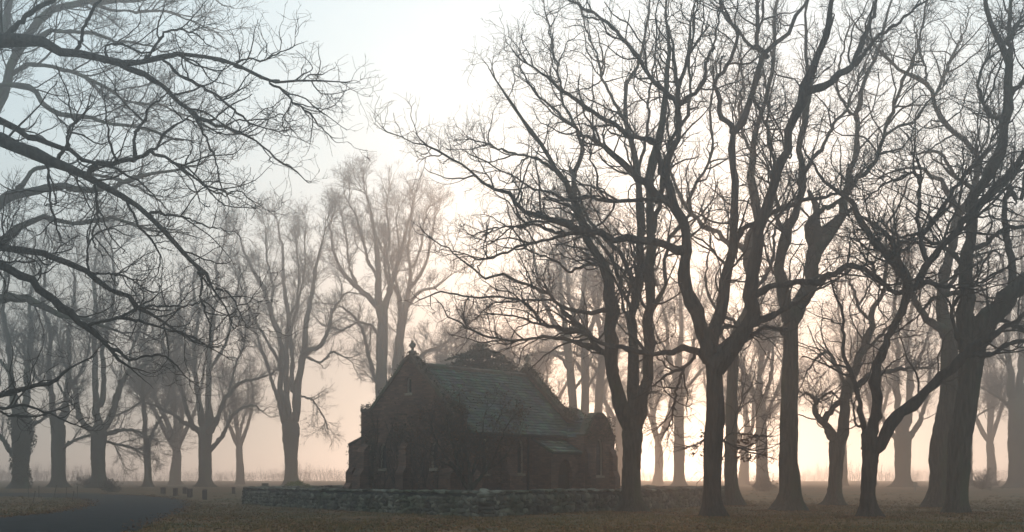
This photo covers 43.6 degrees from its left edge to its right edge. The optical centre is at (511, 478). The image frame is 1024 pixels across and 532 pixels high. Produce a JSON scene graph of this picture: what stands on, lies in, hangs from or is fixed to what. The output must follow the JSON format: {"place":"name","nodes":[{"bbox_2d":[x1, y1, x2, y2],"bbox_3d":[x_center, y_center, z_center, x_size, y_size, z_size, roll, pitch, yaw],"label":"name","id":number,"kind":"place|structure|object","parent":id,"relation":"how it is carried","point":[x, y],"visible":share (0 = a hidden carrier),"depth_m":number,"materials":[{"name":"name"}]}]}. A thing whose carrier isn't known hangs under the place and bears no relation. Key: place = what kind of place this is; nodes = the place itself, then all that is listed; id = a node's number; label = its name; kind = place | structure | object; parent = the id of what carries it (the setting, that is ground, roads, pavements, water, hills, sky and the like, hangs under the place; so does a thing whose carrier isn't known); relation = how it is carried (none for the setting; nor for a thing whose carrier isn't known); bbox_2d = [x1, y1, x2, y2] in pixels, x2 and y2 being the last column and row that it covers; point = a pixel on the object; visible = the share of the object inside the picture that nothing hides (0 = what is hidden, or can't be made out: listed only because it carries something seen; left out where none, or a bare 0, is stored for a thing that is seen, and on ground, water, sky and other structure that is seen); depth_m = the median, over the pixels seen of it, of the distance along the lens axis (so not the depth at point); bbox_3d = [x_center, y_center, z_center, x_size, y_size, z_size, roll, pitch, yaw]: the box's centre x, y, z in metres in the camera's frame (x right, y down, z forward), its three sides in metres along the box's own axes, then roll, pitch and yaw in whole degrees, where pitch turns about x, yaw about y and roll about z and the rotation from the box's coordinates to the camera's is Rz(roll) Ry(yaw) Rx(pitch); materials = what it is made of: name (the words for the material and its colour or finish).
{"place":"outdoors","nodes":[
{"label":"outdoors","id":0,"kind":"place"},
{"bbox_2d":[0,481,1023,531],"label":"ground","id":1,"kind":"structure","parent":0,"point":[809,489],"depth_m":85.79,"materials":[{"name":"plant"}]},
{"bbox_2d":[0,208,96,488],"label":"elm tree","id":2,"kind":"object","parent":1,"relation":"on","point":[19,450],"visible":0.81,"depth_m":131.64,"materials":[{"name":"plant"}]},
{"bbox_2d":[0,206,132,487],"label":"elm tree","id":3,"kind":"object","parent":1,"relation":"on","point":[59,445],"visible":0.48,"depth_m":143.19,"materials":[{"name":"plant"}]},
{"bbox_2d":[72,474,89,486],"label":"bush","id":4,"kind":"object","parent":1,"relation":"on","point":[85,482],"visible":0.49,"depth_m":149.79,"materials":[{"name":"grey plant"}]},
{"bbox_2d":[0,493,190,531],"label":"road","id":5,"kind":"structure","parent":1,"relation":"on","point":[112,513],"depth_m":53.84,"materials":[{"name":"grey asphalt"}]},
{"bbox_2d":[95,477,122,492],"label":"bush","id":6,"kind":"object","parent":1,"relation":"on","point":[109,487],"visible":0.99,"depth_m":115.74,"materials":[{"name":"grey plant"}]},
{"bbox_2d":[14,196,205,487],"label":"elm tree","id":7,"kind":"object","parent":1,"relation":"on","point":[99,440],"visible":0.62,"depth_m":138.48,"materials":[{"name":"plant"}]},
{"bbox_2d":[0,0,262,378],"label":"elm tree","id":8,"kind":"object","parent":1,"relation":"on","point":[12,69],"visible":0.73,"depth_m":79.52,"materials":[{"name":"brown plant"}]},
{"bbox_2d":[82,282,202,486],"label":"tree","id":9,"kind":"object","parent":1,"relation":"on","point":[147,480],"visible":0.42,"depth_m":152.06,"materials":[{"name":"plant"}]},
{"bbox_2d":[161,487,165,493],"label":"wooden post","id":10,"kind":"object","parent":1,"relation":"on","point":[163,490],"visible":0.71,"depth_m":111.65,"materials":[{"name":"brown wood"}]},
{"bbox_2d":[112,310,230,484],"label":"elm tree","id":11,"kind":"object","parent":1,"relation":"on","point":[175,474],"visible":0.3,"depth_m":199.42,"materials":[{"name":"brown plant"}]},
{"bbox_2d":[173,488,177,495],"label":"wooden post","id":12,"kind":"object","parent":1,"relation":"on","point":[175,491],"visible":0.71,"depth_m":105.09,"materials":[{"name":"brown wood"}]},
{"bbox_2d":[183,487,187,493],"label":"wooden post","id":13,"kind":"object","parent":1,"relation":"on","point":[185,490],"visible":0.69,"depth_m":111.29,"materials":[{"name":"brown wood"}]},
{"bbox_2d":[187,488,192,497],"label":"wooden post","id":14,"kind":"object","parent":1,"relation":"on","point":[189,492],"visible":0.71,"depth_m":100.44,"materials":[{"name":"brown wood"}]},
{"bbox_2d":[0,0,386,444],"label":"oak tree","id":15,"kind":"object","parent":1,"relation":"on","point":[9,38],"visible":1,"depth_m":48.21,"materials":[{"name":"brown plant"}]},
{"bbox_2d":[202,489,206,499],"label":"gravestone","id":16,"kind":"object","parent":1,"relation":"on","point":[204,494],"visible":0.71,"depth_m":94.32,"materials":[{"name":"grey stone"}]},
{"bbox_2d":[118,210,307,486],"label":"elm tree","id":17,"kind":"object","parent":1,"relation":"on","point":[208,422],"visible":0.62,"depth_m":149.85,"materials":[{"name":"plant"}]},
{"bbox_2d":[202,344,261,484],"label":"elm tree","id":18,"kind":"object","parent":1,"relation":"on","point":[238,439],"visible":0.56,"depth_m":204.47,"materials":[{"name":"plant"}]},
{"bbox_2d":[207,181,383,485],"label":"elm tree","id":19,"kind":"object","parent":1,"relation":"on","point":[290,432],"visible":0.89,"depth_m":158.26,"materials":[{"name":"plant"}]},
{"bbox_2d":[284,480,311,487],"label":"garden bush","id":20,"kind":"object","parent":1,"relation":"on","point":[297,483],"visible":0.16,"depth_m":85.86,"materials":[{"name":"plant"}]},
{"bbox_2d":[291,148,427,397],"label":"elm tree","id":21,"kind":"object","parent":1,"relation":"on","point":[381,307],"visible":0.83,"depth_m":158.62,"materials":[{"name":"plant"}]},
{"bbox_2d":[349,315,475,388],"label":"elm tree","id":22,"kind":"object","parent":1,"relation":"on","point":[417,344],"visible":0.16,"depth_m":189.27,"materials":[{"name":"plant"}]},
{"bbox_2d":[347,164,501,374],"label":"elm tree","id":23,"kind":"object","parent":1,"relation":"on","point":[402,314],"visible":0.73,"depth_m":164.47,"materials":[{"name":"plant"}]},
{"bbox_2d":[388,296,522,364],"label":"elm tree","id":24,"kind":"object","parent":1,"relation":"on","point":[462,350],"visible":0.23,"depth_m":182.64,"materials":[{"name":"plant"}]},
{"bbox_2d":[392,380,531,490],"bbox_3d":[-2.305,-1.490,59.525,6.492,6.377,4.759,0,0,0],"label":"ornamental tree","id":25,"kind":"object","parent":1,"relation":"on","point":[469,485],"visible":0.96,"depth_m":59.14,"materials":[{"name":"brown plant"}]},
{"bbox_2d":[343,340,619,490],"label":"chapel","id":26,"kind":"structure","parent":1,"relation":"on","point":[565,447],"depth_m":66.85,"materials":[{"name":"brick"}]},
{"bbox_2d":[378,444,386,470],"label":"window","id":27,"kind":"structure","parent":26,"relation":"in","point":[383,452],"depth_m":66.63,"materials":[{"name":"stone"}]},
{"bbox_2d":[405,378,412,395],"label":"window","id":28,"kind":"structure","parent":26,"relation":"in","point":[409,386],"depth_m":65.44,"materials":[{"name":"stone"}]},
{"bbox_2d":[429,444,438,470],"bbox_3d":[-3.856,-1.090,64.238,0.620,1.420,0.260,0,0,39],"label":"window","id":29,"kind":"structure","parent":26,"relation":"in","point":[433,461],"depth_m":64.33,"materials":[{"name":"stone"}]},
{"bbox_2d":[482,439,490,475],"bbox_3d":[-1.379,-1.065,64.595,0.250,1.870,0.660,0,0,39],"label":"window","id":30,"kind":"structure","parent":26,"relation":"in","point":[484,465],"depth_m":64.68,"materials":[{"name":"stone"}]},
{"bbox_2d":[517,440,525,475],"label":"window","id":31,"kind":"structure","parent":26,"relation":"in","point":[520,452],"depth_m":66.94,"materials":[{"name":"stone"}]},
{"bbox_2d":[558,461,568,488],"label":"door","id":32,"kind":"structure","parent":26,"relation":"in","point":[563,478],"depth_m":67.93,"materials":[{"name":"grey wood"}]},
{"bbox_2d":[596,439,604,477],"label":"window","id":33,"kind":"structure","parent":26,"relation":"in","point":[599,446],"depth_m":69.76,"materials":[{"name":"stone"}]},
{"bbox_2d":[241,485,724,516],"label":"stone wall","id":34,"kind":"structure","parent":1,"relation":"on","point":[482,502],"depth_m":59.96,"materials":[{"name":"grey stone"}]},
{"bbox_2d":[453,314,524,370],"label":"elm tree","id":35,"kind":"object","parent":1,"relation":"on","point":[496,336],"visible":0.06,"depth_m":192.97,"materials":[{"name":"plant"}]},
{"bbox_2d":[440,342,542,376],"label":"cedar tree","id":36,"kind":"object","parent":1,"relation":"on","point":[476,355],"visible":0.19,"depth_m":87.12,"materials":[{"name":"green plant"}]},
{"bbox_2d":[0,459,1007,481],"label":"wood","id":37,"kind":"object","parent":1,"relation":"on","point":[3,477],"visible":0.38,"depth_m":326.38,"materials":[{"name":"brown plant"}]},
{"bbox_2d":[0,493,1017,531],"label":"leaf drift","id":38,"kind":"object","parent":1,"relation":"on","point":[191,503],"visible":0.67,"depth_m":58.99,"materials":[{"name":"brown plant"}]},
{"bbox_2d":[0,500,1023,531],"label":"fallen leaves","id":39,"kind":"object","parent":1,"relation":"on","point":[427,526],"visible":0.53,"depth_m":45.98,"materials":[{"name":"brown plant"}]},
{"bbox_2d":[501,328,589,404],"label":"elm tree","id":40,"kind":"object","parent":1,"relation":"on","point":[563,388],"visible":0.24,"depth_m":190.33,"materials":[{"name":"plant"}]},
{"bbox_2d":[493,182,643,407],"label":"elm tree","id":41,"kind":"object","parent":1,"relation":"on","point":[572,386],"visible":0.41,"depth_m":145.93,"materials":[{"name":"plant"}]},
{"bbox_2d":[506,173,630,414],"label":"elm tree","id":42,"kind":"object","parent":1,"relation":"on","point":[585,384],"visible":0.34,"depth_m":155.25,"materials":[{"name":"brown plant"}]},
{"bbox_2d":[509,186,642,412],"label":"elm tree","id":43,"kind":"object","parent":1,"relation":"on","point":[600,386],"visible":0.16,"depth_m":164.84,"materials":[{"name":"plant"}]},
{"bbox_2d":[396,0,773,512],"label":"oak tree","id":44,"kind":"object","parent":1,"relation":"on","point":[631,498],"visible":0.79,"depth_m":58.98,"materials":[{"name":"brown plant"}]},
{"bbox_2d":[574,322,667,484],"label":"elm tree","id":45,"kind":"object","parent":1,"relation":"on","point":[618,428],"visible":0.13,"depth_m":199.41,"materials":[{"name":"plant"}]},
{"bbox_2d":[625,333,704,484],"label":"elm tree","id":46,"kind":"object","parent":1,"relation":"on","point":[658,476],"visible":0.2,"depth_m":204.34,"materials":[{"name":"plant"}]},
{"bbox_2d":[360,0,990,516],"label":"oak tree","id":47,"kind":"object","parent":1,"relation":"on","point":[714,354],"visible":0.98,"depth_m":51.79,"materials":[{"name":"brown plant"}]},
{"bbox_2d":[623,218,728,485],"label":"elm tree","id":48,"kind":"object","parent":1,"relation":"on","point":[679,474],"visible":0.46,"depth_m":155.17,"materials":[{"name":"plant"}]},
{"bbox_2d":[641,0,807,505],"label":"oak tree","id":49,"kind":"object","parent":1,"relation":"on","point":[732,494],"visible":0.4,"depth_m":72.31,"materials":[{"name":"brown plant"}]},
{"bbox_2d":[697,221,809,487],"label":"elm tree","id":50,"kind":"object","parent":1,"relation":"on","point":[760,424],"visible":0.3,"depth_m":141.05,"materials":[{"name":"brown plant"}]},
{"bbox_2d":[690,322,817,484],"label":"elm tree","id":51,"kind":"object","parent":1,"relation":"on","point":[743,476],"visible":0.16,"depth_m":199.51,"materials":[{"name":"brown plant"}]},
{"bbox_2d":[750,472,778,491],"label":"bush","id":52,"kind":"object","parent":1,"relation":"on","point":[762,486],"visible":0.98,"depth_m":118.83,"materials":[{"name":"brown plant"}]},
{"bbox_2d":[677,0,972,510],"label":"oak tree","id":53,"kind":"object","parent":1,"relation":"on","point":[789,496],"visible":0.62,"depth_m":62.94,"materials":[{"name":"brown plant"}]},
{"bbox_2d":[747,132,940,505],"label":"oak tree","id":54,"kind":"object","parent":1,"relation":"on","point":[834,495],"visible":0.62,"depth_m":72.74,"materials":[{"name":"brown plant"}]},
{"bbox_2d":[801,240,887,485],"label":"elm tree","id":55,"kind":"object","parent":1,"relation":"on","point":[845,471],"visible":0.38,"depth_m":161.09,"materials":[{"name":"plant"}]},
{"bbox_2d":[821,332,911,484],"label":"elm tree","id":56,"kind":"object","parent":1,"relation":"on","point":[886,396],"visible":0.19,"depth_m":194.74,"materials":[{"name":"plant"}]},
{"bbox_2d":[780,79,1023,516],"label":"oak tree","id":57,"kind":"object","parent":1,"relation":"on","point":[873,446],"visible":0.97,"depth_m":51.42,"materials":[{"name":"brown plant"}]},
{"bbox_2d":[848,212,958,486],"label":"elm tree","id":58,"kind":"object","parent":1,"relation":"on","point":[903,436],"visible":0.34,"depth_m":146.72,"materials":[{"name":"plant"}]},
{"bbox_2d":[835,0,1023,507],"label":"oak tree","id":59,"kind":"object","parent":1,"relation":"on","point":[935,495],"visible":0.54,"depth_m":68.75,"materials":[{"name":"brown plant"}]},
{"bbox_2d":[842,0,1023,512],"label":"oak tree","id":60,"kind":"object","parent":1,"relation":"on","point":[961,428],"visible":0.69,"depth_m":56.11,"materials":[{"name":"brown plant"}]},
{"bbox_2d":[933,241,1007,485],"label":"elm tree","id":61,"kind":"object","parent":1,"relation":"on","point":[984,411],"visible":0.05,"depth_m":164.37,"materials":[{"name":"brown plant"}]},
{"bbox_2d":[969,465,1005,489],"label":"bush","id":62,"kind":"object","parent":1,"relation":"on","point":[982,481],"visible":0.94,"depth_m":127.80,"materials":[{"name":"plant"}]},
{"bbox_2d":[959,201,1023,487],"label":"elm tree","id":63,"kind":"object","parent":1,"relation":"on","point":[1014,404],"visible":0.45,"depth_m":143.21,"materials":[{"name":"plant"}]},
{"bbox_2d":[976,336,1018,484],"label":"elm tree","id":64,"kind":"object","parent":1,"relation":"on","point":[989,436],"visible":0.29,"depth_m":199.18,"materials":[{"name":"plant"}]},
{"bbox_2d":[0,0,1023,480],"label":"sky","id":65,"kind":"structure","parent":0,"point":[419,46],"materials":[{"name":"white"}]}
]}

